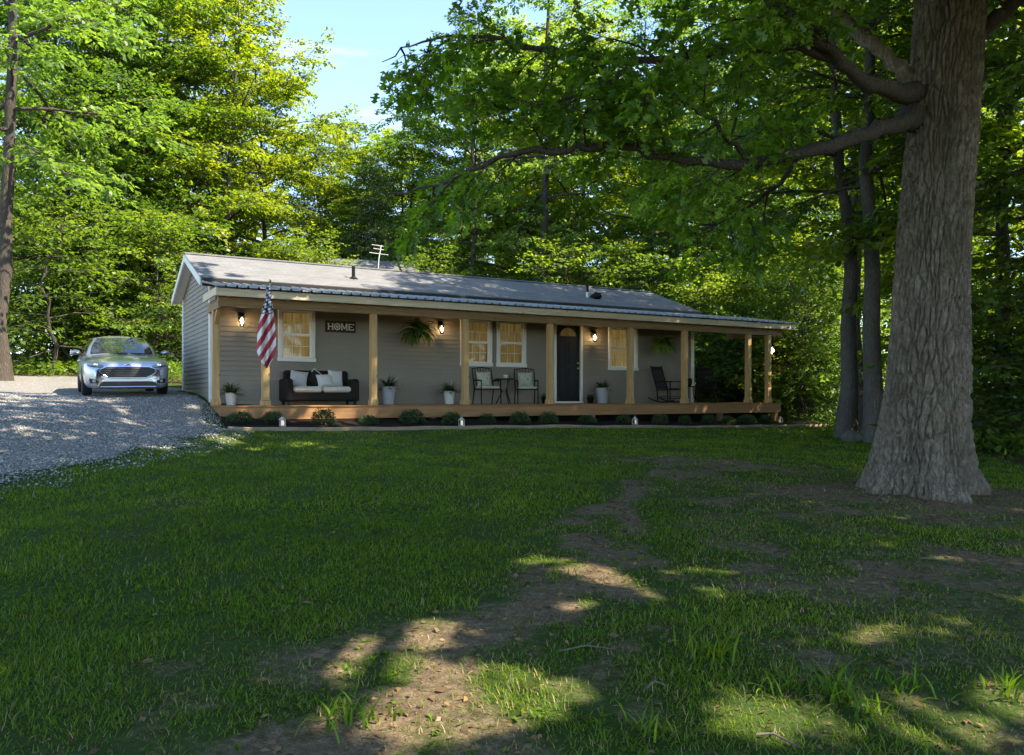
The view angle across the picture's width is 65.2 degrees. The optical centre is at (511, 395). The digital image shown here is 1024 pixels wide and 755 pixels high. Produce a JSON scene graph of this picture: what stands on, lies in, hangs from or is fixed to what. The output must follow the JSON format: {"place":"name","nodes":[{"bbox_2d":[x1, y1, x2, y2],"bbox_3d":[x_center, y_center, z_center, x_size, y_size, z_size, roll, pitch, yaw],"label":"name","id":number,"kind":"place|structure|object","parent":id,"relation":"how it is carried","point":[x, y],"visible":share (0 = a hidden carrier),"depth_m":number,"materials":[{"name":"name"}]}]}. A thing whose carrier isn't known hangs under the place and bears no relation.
{"place":"outdoors","nodes":[
{"label":"outdoors","id":0,"kind":"place"},
{"bbox_2d":[0,375,250,498],"bbox_3d":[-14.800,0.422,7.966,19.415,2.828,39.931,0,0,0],"label":"gravel driveway","id":1,"kind":"structure","parent":0,"point":[64,385],"depth_m":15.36,"materials":[{"name":"grey gravel"}]},
{"bbox_2d":[70,336,169,394],"bbox_3d":[-10.004,-0.806,20.425,2.253,1.472,4.922,-1,2,-30],"label":"silver sedan","id":2,"kind":"object","parent":1,"relation":"on","point":[115,362],"visible":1,"depth_m":18.64,"materials":[{"name":"grey paint"}]},
{"bbox_2d":[0,369,1023,754],"bbox_3d":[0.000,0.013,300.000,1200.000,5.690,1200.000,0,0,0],"label":"lawn ground","id":3,"kind":"structure","parent":0,"point":[376,741],"depth_m":4.97,"materials":[{"name":"green plant"}]},
{"bbox_2d":[6,259,66,357],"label":"forest sapling","id":4,"kind":"object","parent":3,"relation":"on","point":[23,345],"visible":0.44,"depth_m":29.71,"materials":[{"name":"green plant"}]},
{"bbox_2d":[0,184,115,364],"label":"forest sapling","id":5,"kind":"object","parent":3,"relation":"on","point":[54,211],"visible":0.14,"depth_m":32.98,"materials":[{"name":"green plant"}]},
{"bbox_2d":[7,198,112,366],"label":"forest sapling","id":6,"kind":"object","parent":3,"relation":"on","point":[18,270],"visible":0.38,"depth_m":30.90,"materials":[{"name":"green plant"}]},
{"bbox_2d":[0,164,166,376],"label":"forest sapling","id":7,"kind":"object","parent":3,"relation":"on","point":[100,215],"visible":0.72,"depth_m":28.61,"materials":[{"name":"green plant"}]},
{"bbox_2d":[10,203,161,354],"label":"forest sapling","id":8,"kind":"object","parent":3,"relation":"on","point":[35,293],"visible":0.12,"depth_m":33.65,"materials":[{"name":"green plant"}]},
{"bbox_2d":[7,203,165,369],"bbox_3d":[-17.579,-3.871,31.790,6.819,7.038,5.874,0,0,-38],"label":"forest sapling","id":9,"kind":"object","parent":3,"relation":"on","point":[66,302],"visible":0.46,"depth_m":30.86,"materials":[{"name":"green plant"}]},
{"bbox_2d":[0,0,194,380],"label":"forest tree","id":10,"kind":"object","parent":3,"relation":"on","point":[12,150],"visible":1,"depth_m":23.99,"materials":[{"name":"green plant"}]},
{"bbox_2d":[0,0,199,359],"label":"forest tree","id":11,"kind":"object","parent":3,"relation":"on","point":[4,21],"visible":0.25,"depth_m":33.17,"materials":[{"name":"green plant"}]},
{"bbox_2d":[48,250,166,358],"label":"forest sapling","id":12,"kind":"object","parent":3,"relation":"on","point":[124,266],"visible":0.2,"depth_m":32.44,"materials":[{"name":"green plant"}]},
{"bbox_2d":[0,0,229,335],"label":"forest tree","id":13,"kind":"object","parent":3,"relation":"on","point":[121,129],"visible":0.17,"depth_m":35.32,"materials":[{"name":"green plant"}]},
{"bbox_2d":[0,0,234,316],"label":"forest tree","id":14,"kind":"object","parent":3,"relation":"on","point":[155,106],"visible":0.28,"depth_m":34.46,"materials":[{"name":"green plant"}]},
{"bbox_2d":[57,223,181,361],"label":"forest sapling","id":15,"kind":"object","parent":3,"relation":"on","point":[149,291],"visible":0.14,"depth_m":32.90,"materials":[{"name":"green plant"}]},
{"bbox_2d":[36,203,211,359],"bbox_3d":[-15.627,-4.401,34.359,6.726,8.060,7.809,0,0,33],"label":"forest sapling","id":16,"kind":"object","parent":3,"relation":"on","point":[143,254],"visible":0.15,"depth_m":33.34,"materials":[{"name":"green plant"}]},
{"bbox_2d":[49,211,206,361],"bbox_3d":[-13.733,-3.747,30.832,5.874,7.038,6.819,0,0,23],"label":"forest sapling","id":17,"kind":"object","parent":3,"relation":"on","point":[156,232],"visible":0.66,"depth_m":30.59,"materials":[{"name":"green plant"}]},
{"bbox_2d":[73,218,208,360],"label":"forest sapling","id":18,"kind":"object","parent":3,"relation":"on","point":[142,274],"visible":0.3,"depth_m":32.07,"materials":[{"name":"green plant"}]},
{"bbox_2d":[110,288,181,371],"bbox_3d":[-13.278,-2.158,31.364,4.754,3.921,5.067,0,0,18],"label":"forest shrub","id":19,"kind":"object","parent":3,"relation":"on","point":[156,308],"visible":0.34,"depth_m":30.65,"materials":[{"name":"green plant"}]},
{"bbox_2d":[73,193,230,365],"bbox_3d":[-14.377,-4.129,33.105,6.363,7.625,7.388,0,0,10],"label":"forest sapling","id":20,"kind":"object","parent":3,"relation":"on","point":[184,228],"visible":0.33,"depth_m":31.83,"materials":[{"name":"green plant"}]},
{"bbox_2d":[13,0,291,357],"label":"forest tree","id":21,"kind":"object","parent":3,"relation":"on","point":[162,188],"visible":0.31,"depth_m":36.27,"materials":[{"name":"green plant"}]},
{"bbox_2d":[0,0,308,349],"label":"forest tree","id":22,"kind":"object","parent":3,"relation":"on","point":[255,212],"visible":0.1,"depth_m":38.88,"materials":[{"name":"green plant"}]},
{"bbox_2d":[79,0,367,312],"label":"forest tree","id":23,"kind":"object","parent":3,"relation":"on","point":[208,152],"visible":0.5,"depth_m":38.19,"materials":[{"name":"green plant"}]},
{"bbox_2d":[145,0,312,254],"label":"forest tree","id":24,"kind":"object","parent":3,"relation":"on","point":[291,117],"visible":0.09,"depth_m":48.05,"materials":[{"name":"green plant"}]},
{"bbox_2d":[196,54,330,258],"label":"forest tree","id":25,"kind":"object","parent":3,"relation":"on","point":[283,188],"visible":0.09,"depth_m":51.52,"materials":[{"name":"green plant"}]},
{"bbox_2d":[168,30,373,329],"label":"forest tree","id":26,"kind":"object","parent":3,"relation":"on","point":[320,221],"visible":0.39,"depth_m":40.41,"materials":[{"name":"green plant"}]},
{"bbox_2d":[265,226,364,266],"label":"forest sapling","id":27,"kind":"object","parent":3,"relation":"on","point":[286,247],"visible":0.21,"depth_m":29.35,"materials":[{"name":"green plant"}]},
{"bbox_2d":[261,120,393,257],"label":"forest tree","id":28,"kind":"object","parent":3,"relation":"on","point":[320,190],"visible":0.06,"depth_m":56.42,"materials":[{"name":"green plant"}]},
{"bbox_2d":[285,689,396,743],"bbox_3d":[-0.714,1.365,3.465,0.523,0.162,0.402,0,0,10],"label":"grass tuft","id":29,"kind":"object","parent":3,"relation":"on","point":[347,715],"visible":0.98,"depth_m":3.47,"materials":[{"name":"green plant"}]},
{"bbox_2d":[275,116,412,261],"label":"forest tree","id":30,"kind":"object","parent":3,"relation":"on","point":[338,163],"visible":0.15,"depth_m":51.10,"materials":[{"name":"green plant"}]},
{"bbox_2d":[286,116,424,271],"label":"forest tree","id":31,"kind":"object","parent":3,"relation":"on","point":[364,131],"visible":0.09,"depth_m":53.70,"materials":[{"name":"green plant"}]},
{"bbox_2d":[323,189,400,259],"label":"forest tree","id":32,"kind":"object","parent":3,"relation":"on","point":[364,228],"visible":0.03,"depth_m":50.36,"materials":[{"name":"green plant"}]},
{"bbox_2d":[331,155,399,261],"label":"forest tree","id":33,"kind":"object","parent":3,"relation":"on","point":[367,200],"visible":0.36,"depth_m":40.98,"materials":[{"name":"green plant"}]},
{"bbox_2d":[327,258,418,271],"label":"old shed","id":34,"kind":"structure","parent":3,"relation":"on","point":[382,264],"depth_m":36.10,"materials":[{"name":"grey metal"}]},
{"bbox_2d":[304,124,460,272],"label":"forest tree","id":35,"kind":"object","parent":3,"relation":"on","point":[385,131],"visible":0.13,"depth_m":51.25,"materials":[{"name":"green plant"}]},
{"bbox_2d":[332,124,486,260],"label":"forest tree","id":36,"kind":"object","parent":3,"relation":"on","point":[404,159],"visible":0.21,"depth_m":49.30,"materials":[{"name":"green plant"}]},
{"bbox_2d":[391,242,482,275],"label":"forest sapling","id":37,"kind":"object","parent":3,"relation":"on","point":[416,264],"visible":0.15,"depth_m":34.78,"materials":[{"name":"green plant"}]},
{"bbox_2d":[361,52,537,276],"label":"forest tree","id":38,"kind":"object","parent":3,"relation":"on","point":[394,144],"visible":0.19,"depth_m":47.27,"materials":[{"name":"green plant"}]},
{"bbox_2d":[358,0,579,283],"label":"forest tree","id":39,"kind":"object","parent":3,"relation":"on","point":[431,135],"visible":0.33,"depth_m":39.76,"materials":[{"name":"green plant"}]},
{"bbox_2d":[171,252,797,421],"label":"ranch house","id":40,"kind":"structure","parent":3,"relation":"on","point":[499,327],"depth_m":21.32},
{"bbox_2d":[257,280,275,367],"bbox_3d":[-5.276,-1.504,17.089,0.374,1.848,1.080,0,0,-21],"label":"american flag","id":41,"kind":"object","parent":40,"relation":"attached to","point":[266,342],"visible":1,"depth_m":16.71,"materials":[{"name":"multicoloured fabric"}]},
{"bbox_2d":[277,310,315,361],"bbox_3d":[-5.323,-1.506,19.723,0.942,1.329,0.226,0,0,-30],"label":"window","id":42,"kind":"structure","parent":40,"relation":"in","point":[296,329],"depth_m":19.76,"materials":[{"name":"white glass"}]},
{"bbox_2d":[279,370,358,404],"bbox_3d":[-4.686,-0.204,19.441,1.780,0.840,0.790,0,0,-28],"label":"wicker loveseat","id":43,"kind":"object","parent":40,"relation":"on","point":[347,392],"visible":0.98,"depth_m":19.19,"materials":[{"name":"black wicker"}]},
{"bbox_2d":[398,318,436,346],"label":"hanging fern","id":44,"kind":"object","parent":40,"relation":"hanging from","point":[417,331],"visible":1,"depth_m":20.34,"materials":[{"name":"green plant"}]},
{"bbox_2d":[460,319,492,366],"bbox_3d":[-1.019,-1.490,22.208,1.013,1.344,0.226,0,0,-30],"label":"window","id":45,"kind":"structure","parent":40,"relation":"in","point":[480,331],"depth_m":22.31,"materials":[{"name":"white glass"}]},
{"bbox_2d":[496,321,526,367],"bbox_3d":[-0.050,-1.502,22.768,0.997,1.372,0.226,0,0,-30],"label":"window","id":46,"kind":"structure","parent":40,"relation":"in","point":[510,336],"depth_m":22.81,"materials":[{"name":"white glass"}]},
{"bbox_2d":[554,324,583,402],"bbox_3d":[1.663,-0.984,23.697,1.020,2.395,0.150,0,0,-30],"label":"front door","id":47,"kind":"structure","parent":40,"relation":"in","point":[568,339],"depth_m":23.72,"materials":[{"name":"black wood"}]},
{"bbox_2d":[608,327,638,370],"bbox_3d":[3.402,-1.480,24.760,1.155,1.385,0.226,0,0,-30],"label":"window","id":48,"kind":"structure","parent":40,"relation":"in","point":[617,337],"depth_m":24.75,"materials":[{"name":"yellow glass"}]},
{"bbox_2d":[648,366,680,402],"bbox_3d":[4.779,-0.372,24.680,0.615,1.150,1.052,0,0,-40],"label":"rocking chair","id":49,"kind":"object","parent":40,"relation":"on","point":[656,381],"visible":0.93,"depth_m":24.80,"materials":[{"name":"black wood"}]},
{"bbox_2d":[695,367,716,401],"bbox_3d":[6.134,-0.372,25.329,0.615,1.150,1.052,0,0,8],"label":"rocking chair","id":50,"kind":"object","parent":40,"relation":"on","point":[704,369],"visible":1,"depth_m":25.57,"materials":[{"name":"black wood"}]},
{"bbox_2d":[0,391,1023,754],"bbox_3d":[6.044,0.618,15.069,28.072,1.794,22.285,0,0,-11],"label":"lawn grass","id":51,"kind":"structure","parent":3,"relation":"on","point":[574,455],"depth_m":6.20,"materials":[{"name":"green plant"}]},
{"bbox_2d":[0,403,1023,754],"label":"dry grass","id":52,"kind":"structure","parent":3,"relation":"on","point":[556,599],"depth_m":5.20,"materials":[{"name":"brown"}]},
{"bbox_2d":[0,434,1023,754],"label":"leaf litter","id":53,"kind":"object","parent":3,"relation":"on","point":[534,736],"visible":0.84,"depth_m":5.20,"materials":[{"name":"brown plant"}]},
{"bbox_2d":[408,5,625,278],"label":"forest tree","id":54,"kind":"object","parent":3,"relation":"on","point":[454,144],"visible":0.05,"depth_m":48.33,"materials":[{"name":"green plant"}]},
{"bbox_2d":[11,353,1023,458],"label":"forest undergrowth","id":55,"kind":"object","parent":3,"relation":"on","point":[61,366],"visible":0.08,"depth_m":27.17,"materials":[{"name":"green plant"}]},
{"bbox_2d":[217,413,818,426],"bbox_3d":[1.708,0.648,21.245,18.000,0.578,1.520,0,0,-30],"label":"mulch bed","id":56,"kind":"object","parent":3,"relation":"on","point":[383,422],"visible":0.67,"depth_m":18.98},
{"bbox_2d":[227,424,827,430],"bbox_3d":[2.087,0.818,20.638,18.050,0.408,0.230,0,0,-30],"label":"bed edging","id":57,"kind":"object","parent":3,"relation":"on","point":[435,427],"visible":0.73,"depth_m":18.95,"materials":[{"name":"concrete"}]},
{"bbox_2d":[449,0,655,281],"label":"forest tree","id":58,"kind":"object","parent":3,"relation":"on","point":[544,220],"visible":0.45,"depth_m":37.31,"materials":[{"name":"green plant"}]},
{"bbox_2d":[467,20,647,284],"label":"forest tree","id":59,"kind":"object","parent":3,"relation":"on","point":[630,243],"visible":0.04,"depth_m":50.28,"materials":[{"name":"green plant"}]},
{"bbox_2d":[496,234,628,288],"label":"forest sapling","id":60,"kind":"object","parent":3,"relation":"on","point":[540,249],"visible":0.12,"depth_m":36.02,"materials":[{"name":"green plant"}]},
{"bbox_2d":[505,236,627,287],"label":"forest sapling","id":61,"kind":"object","parent":3,"relation":"on","point":[542,267],"visible":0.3,"depth_m":32.75,"materials":[{"name":"green plant"}]},
{"bbox_2d":[482,79,661,287],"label":"forest tree","id":62,"kind":"object","parent":3,"relation":"on","point":[523,161],"visible":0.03,"depth_m":48.11,"materials":[{"name":"green plant"}]},
{"bbox_2d":[475,0,706,289],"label":"forest tree","id":63,"kind":"object","parent":3,"relation":"on","point":[539,189],"visible":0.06,"depth_m":45.01,"materials":[{"name":"green plant"}]},
{"bbox_2d":[613,697,678,742],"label":"grass tuft","id":64,"kind":"object","parent":3,"relation":"on","point":[650,724],"visible":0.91,"depth_m":3.44,"materials":[{"name":"green plant"}]},
{"bbox_2d":[588,237,708,353],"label":"forest sapling","id":65,"kind":"object","parent":3,"relation":"on","point":[634,266],"visible":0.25,"depth_m":32.44,"materials":[{"name":"green plant"}]},
{"bbox_2d":[552,0,747,309],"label":"forest tree","id":66,"kind":"object","parent":3,"relation":"on","point":[606,211],"visible":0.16,"depth_m":40.41,"materials":[{"name":"green plant"}]},
{"bbox_2d":[370,0,1023,503],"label":"oak tree","id":67,"kind":"object","parent":3,"relation":"on","point":[922,446],"visible":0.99,"depth_m":9.38,"materials":[{"name":"green plant"}]},
{"bbox_2d":[658,257,755,402],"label":"forest sapling","id":68,"kind":"object","parent":3,"relation":"on","point":[709,276],"visible":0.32,"depth_m":30.34,"materials":[{"name":"green plant"}]},
{"bbox_2d":[665,270,751,402],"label":"forest sapling","id":69,"kind":"object","parent":3,"relation":"on","point":[701,294],"visible":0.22,"depth_m":31.00,"materials":[{"name":"green plant"}]},
{"bbox_2d":[673,624,744,664],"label":"grass tuft","id":70,"kind":"object","parent":3,"relation":"on","point":[720,650],"visible":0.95,"depth_m":4.25,"materials":[{"name":"green plant"}]},
{"bbox_2d":[565,0,861,392],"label":"forest tree","id":71,"kind":"object","parent":3,"relation":"on","point":[643,231],"visible":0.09,"depth_m":36.80,"materials":[{"name":"green plant"}]},
{"bbox_2d":[685,263,798,402],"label":"forest sapling","id":72,"kind":"object","parent":3,"relation":"on","point":[707,303],"visible":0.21,"depth_m":30.74,"materials":[{"name":"green plant"}]},
{"bbox_2d":[694,306,791,402],"bbox_3d":[7.487,-1.042,30.279,6.101,4.721,5.724,0,0,22],"label":"forest shrub","id":73,"kind":"object","parent":3,"relation":"on","point":[721,350],"visible":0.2,"depth_m":29.02,"materials":[{"name":"green plant"}]},
{"bbox_2d":[614,0,897,354],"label":"forest tree","id":74,"kind":"object","parent":3,"relation":"on","point":[657,241],"visible":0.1,"depth_m":33.85,"materials":[{"name":"green plant"}]},
{"bbox_2d":[694,301,835,418],"bbox_3d":[8.703,-1.040,30.399,6.082,5.016,6.482,0,0,-4],"label":"forest shrub","id":75,"kind":"object","parent":3,"relation":"on","point":[728,358],"visible":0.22,"depth_m":29.00,"materials":[{"name":"green plant"}]},
{"bbox_2d":[706,249,837,395],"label":"forest sapling","id":76,"kind":"object","parent":3,"relation":"on","point":[724,313],"visible":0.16,"depth_m":30.13,"materials":[{"name":"green plant"}]},
{"bbox_2d":[714,272,840,419],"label":"forest sapling","id":77,"kind":"object","parent":3,"relation":"on","point":[770,285],"visible":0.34,"depth_m":28.64,"materials":[{"name":"green plant"}]},
{"bbox_2d":[722,271,841,421],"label":"forest sapling","id":78,"kind":"object","parent":3,"relation":"on","point":[822,303],"visible":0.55,"depth_m":26.58,"materials":[{"name":"green plant"}]},
{"bbox_2d":[753,662,816,698],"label":"grass tuft","id":79,"kind":"object","parent":3,"relation":"on","point":[789,686],"visible":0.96,"depth_m":3.86,"materials":[{"name":"green plant"}]},
{"bbox_2d":[710,267,862,421],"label":"forest sapling","id":80,"kind":"object","parent":3,"relation":"on","point":[788,318],"visible":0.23,"depth_m":27.77,"materials":[{"name":"green plant"}]},
{"bbox_2d":[756,363,835,423],"bbox_3d":[9.768,0.099,26.987,3.078,2.382,2.888,0,0,-19],"label":"forest shrub","id":81,"kind":"object","parent":3,"relation":"on","point":[809,419],"visible":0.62,"depth_m":26.62,"materials":[{"name":"green plant"}]},
{"bbox_2d":[703,227,890,417],"bbox_3d":[10.992,-2.506,29.964,7.560,7.803,6.512,0,0,12],"label":"forest sapling","id":82,"kind":"object","parent":3,"relation":"on","point":[888,311],"visible":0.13,"depth_m":29.18,"materials":[{"name":"green plant"}]},
{"bbox_2d":[711,222,891,413],"bbox_3d":[11.292,-2.474,29.333,7.717,7.965,6.647,0,0,42],"label":"forest sapling","id":83,"kind":"object","parent":3,"relation":"on","point":[836,270],"visible":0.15,"depth_m":28.33,"materials":[{"name":"green plant"}]},
{"bbox_2d":[721,249,886,421],"bbox_3d":[9.930,-1.782,27.067,6.336,6.539,5.457,0,0,11],"label":"forest sapling","id":84,"kind":"object","parent":3,"relation":"on","point":[827,328],"visible":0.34,"depth_m":26.22,"materials":[{"name":"green plant"}]},
{"bbox_2d":[741,332,885,422],"bbox_3d":[10.217,-0.206,27.577,5.017,4.428,5.586,0,0,-9],"label":"forest shrub","id":85,"kind":"object","parent":3,"relation":"on","point":[774,386],"visible":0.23,"depth_m":26.83,"materials":[{"name":"green plant"}]},
{"bbox_2d":[638,0,1023,437],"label":"forest tree","id":86,"kind":"object","parent":3,"relation":"on","point":[847,415],"visible":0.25,"depth_m":19.36,"materials":[{"name":"green plant"}]},
{"bbox_2d":[658,0,1023,442],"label":"forest tree","id":87,"kind":"object","parent":3,"relation":"on","point":[873,390],"visible":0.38,"depth_m":18.25,"materials":[{"name":"green plant"}]},
{"bbox_2d":[796,656,894,710],"bbox_3d":[1.563,1.340,3.821,0.400,0.215,0.532,0,0,0],"label":"grass tuft","id":88,"kind":"object","parent":3,"relation":"on","point":[835,689],"visible":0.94,"depth_m":3.79,"materials":[{"name":"green plant"}]},
{"bbox_2d":[837,685,891,720],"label":"grass tuft","id":89,"kind":"object","parent":3,"relation":"on","point":[860,703],"visible":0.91,"depth_m":3.66,"materials":[{"name":"green plant"}]},
{"bbox_2d":[725,0,1023,443],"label":"forest tree","id":90,"kind":"object","parent":3,"relation":"on","point":[823,249],"visible":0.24,"depth_m":18.46,"materials":[{"name":"green plant"}]},
{"bbox_2d":[728,0,1023,431],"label":"forest tree","id":91,"kind":"object","parent":3,"relation":"on","point":[806,162],"visible":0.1,"depth_m":23.40,"materials":[{"name":"green plant"}]},
{"bbox_2d":[762,0,1023,210],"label":"forest tree","id":92,"kind":"object","parent":3,"relation":"on","point":[1012,149],"visible":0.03,"depth_m":23.50,"materials":[{"name":"green plant"}]},
{"bbox_2d":[771,0,1023,372],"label":"forest tree","id":93,"kind":"object","parent":3,"relation":"on","point":[977,299],"visible":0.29,"depth_m":16.99,"materials":[{"name":"green plant"}]},
{"bbox_2d":[875,663,963,700],"bbox_3d":[1.954,1.377,3.901,0.390,0.121,0.351,0,0,0],"label":"grass tuft","id":94,"kind":"object","parent":3,"relation":"on","point":[890,683],"visible":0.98,"depth_m":3.90,"materials":[{"name":"green plant"}]},
{"bbox_2d":[820,227,1021,418],"bbox_3d":[12.439,-1.640,22.737,5.660,6.782,6.571,0,0,-34],"label":"forest sapling","id":95,"kind":"object","parent":3,"relation":"on","point":[884,328],"visible":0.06,"depth_m":22.96,"materials":[{"name":"green plant"}]},
{"bbox_2d":[860,135,1023,450],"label":"forest sapling","id":96,"kind":"object","parent":3,"relation":"on","point":[990,260],"visible":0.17,"depth_m":17.07,"materials":[{"name":"green plant"}]},
{"bbox_2d":[950,656,1023,703],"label":"grass tuft","id":97,"kind":"object","parent":3,"relation":"on","point":[1008,686],"visible":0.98,"depth_m":3.88,"materials":[{"name":"green plant"}]},
{"bbox_2d":[971,153,1023,454],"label":"forest sapling","id":98,"kind":"object","parent":3,"relation":"on","point":[985,373],"visible":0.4,"depth_m":15.76,"materials":[{"name":"green plant"}]},
{"bbox_2d":[971,164,1023,417],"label":"forest sapling","id":99,"kind":"object","parent":3,"relation":"on","point":[1007,266],"visible":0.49,"depth_m":16.36,"materials":[{"name":"green plant"}]},
{"bbox_2d":[971,272,1023,450],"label":"forest shrub","id":100,"kind":"object","parent":3,"relation":"on","point":[991,318],"visible":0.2,"depth_m":16.49,"materials":[{"name":"green plant"}]},
{"bbox_2d":[971,346,1023,455],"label":"forest shrub","id":101,"kind":"object","parent":3,"relation":"on","point":[1006,393],"visible":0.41,"depth_m":16.57,"materials":[{"name":"green plant"}]},
{"bbox_2d":[971,314,1023,447],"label":"forest shrub","id":102,"kind":"object","parent":3,"relation":"on","point":[990,350],"visible":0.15,"depth_m":17.11,"materials":[{"name":"green plant"}]},
{"bbox_2d":[973,343,1023,456],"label":"forest shrub","id":103,"kind":"object","parent":3,"relation":"on","point":[1013,382],"visible":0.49,"depth_m":16.20,"materials":[{"name":"green plant"}]},
{"bbox_2d":[0,0,1023,353],"label":"sky","id":104,"kind":"structure","parent":0,"point":[368,33],"materials":[{"name":"blue"}]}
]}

